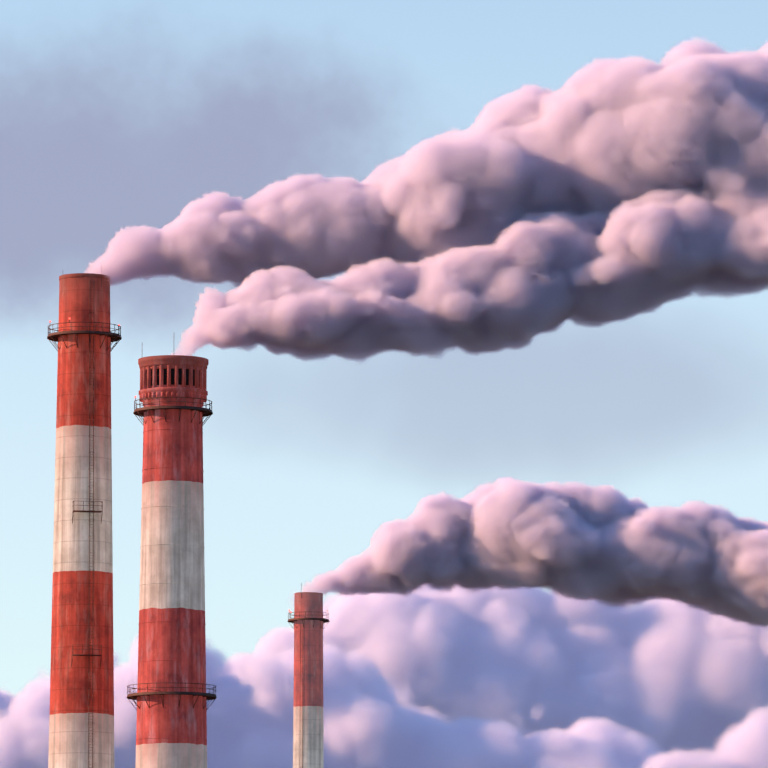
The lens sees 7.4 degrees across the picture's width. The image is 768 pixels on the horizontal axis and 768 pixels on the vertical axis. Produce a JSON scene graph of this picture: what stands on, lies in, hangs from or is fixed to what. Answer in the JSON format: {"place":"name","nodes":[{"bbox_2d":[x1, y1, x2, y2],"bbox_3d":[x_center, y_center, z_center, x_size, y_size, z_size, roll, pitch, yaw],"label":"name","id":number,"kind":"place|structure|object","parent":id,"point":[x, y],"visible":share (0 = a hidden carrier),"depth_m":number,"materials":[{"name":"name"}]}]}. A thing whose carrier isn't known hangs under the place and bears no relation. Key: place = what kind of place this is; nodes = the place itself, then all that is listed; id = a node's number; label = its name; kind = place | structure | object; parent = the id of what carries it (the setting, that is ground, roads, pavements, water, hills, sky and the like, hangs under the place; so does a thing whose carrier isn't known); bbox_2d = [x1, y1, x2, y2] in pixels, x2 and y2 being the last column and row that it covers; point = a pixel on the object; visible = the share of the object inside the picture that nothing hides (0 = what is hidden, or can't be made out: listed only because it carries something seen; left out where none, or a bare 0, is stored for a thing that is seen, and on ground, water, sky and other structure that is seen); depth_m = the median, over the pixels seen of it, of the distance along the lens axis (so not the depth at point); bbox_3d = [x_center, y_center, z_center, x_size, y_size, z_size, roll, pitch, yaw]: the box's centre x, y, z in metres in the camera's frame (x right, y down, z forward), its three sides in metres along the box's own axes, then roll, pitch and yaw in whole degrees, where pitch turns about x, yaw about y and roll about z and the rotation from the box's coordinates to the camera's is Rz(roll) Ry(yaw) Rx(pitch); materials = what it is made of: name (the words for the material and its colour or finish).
{"place":"outdoors","nodes":[
{"label":"outdoors","id":0,"kind":"place"},
{"bbox_2d":[288,583,329,767],"bbox_3d":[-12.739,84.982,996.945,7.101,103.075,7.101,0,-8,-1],"label":"chimney","id":1,"kind":"object","parent":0,"point":[308,620],"visible":1,"depth_m":999.69,"materials":[{"name":"paint"}]},
{"bbox_2d":[0,0,767,767],"label":"sky","id":2,"kind":"structure","parent":0,"point":[473,293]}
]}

